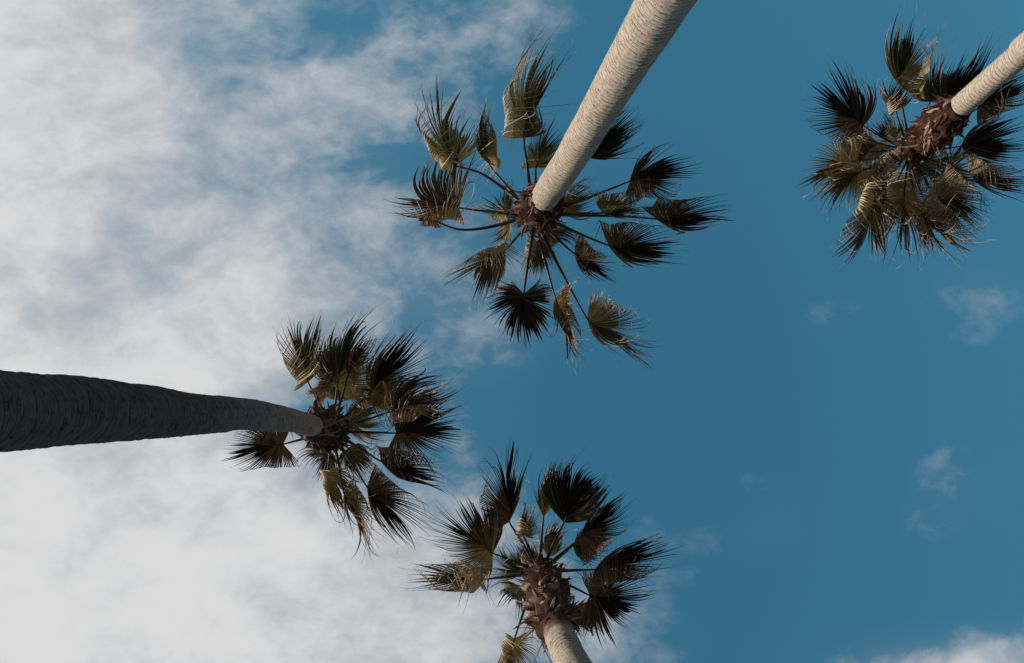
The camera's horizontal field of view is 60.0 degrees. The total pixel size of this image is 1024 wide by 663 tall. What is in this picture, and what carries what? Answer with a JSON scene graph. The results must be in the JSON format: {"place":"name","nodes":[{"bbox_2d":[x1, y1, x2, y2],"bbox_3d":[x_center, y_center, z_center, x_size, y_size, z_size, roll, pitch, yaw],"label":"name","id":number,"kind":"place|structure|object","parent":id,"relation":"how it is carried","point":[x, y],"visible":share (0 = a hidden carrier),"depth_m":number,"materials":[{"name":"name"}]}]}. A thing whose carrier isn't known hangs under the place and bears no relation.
{"place":"outdoors","nodes":[
{"label":"outdoors","id":0,"kind":"place"},
{"bbox_2d":[0,0,1023,662],"label":"sky","id":1,"kind":"structure","parent":0,"point":[833,455],"materials":[{"name":"blue"}]},
{"label":"ground","id":2,"kind":"structure","parent":0,"visible":0},
{"bbox_2d":[0,306,473,569],"bbox_3d":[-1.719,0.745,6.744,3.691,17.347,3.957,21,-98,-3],"label":"palm tree","id":3,"kind":"object","parent":2,"relation":"on","point":[39,411],"visible":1,"depth_m":13.54,"materials":[{"name":"grey plant"}]},
{"bbox_2d":[398,436,684,662],"bbox_3d":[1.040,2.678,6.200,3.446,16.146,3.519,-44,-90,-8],"label":"palm tree","id":4,"kind":"object","parent":2,"relation":"on","point":[555,619],"visible":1,"depth_m":12.90,"materials":[{"name":"green plant"}]},
{"bbox_2d":[377,0,736,374],"bbox_3d":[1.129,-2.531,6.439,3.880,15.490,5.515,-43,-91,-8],"label":"palm tree","id":5,"kind":"object","parent":2,"relation":"on","point":[646,32],"visible":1,"depth_m":12.41,"materials":[{"name":"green plant"}]},
{"bbox_2d":[794,3,1023,270],"bbox_3d":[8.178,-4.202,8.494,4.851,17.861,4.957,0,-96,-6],"label":"palm tree","id":6,"kind":"object","parent":2,"relation":"on","point":[957,97],"visible":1,"depth_m":15.71,"materials":[{"name":"green plant"}]}
]}

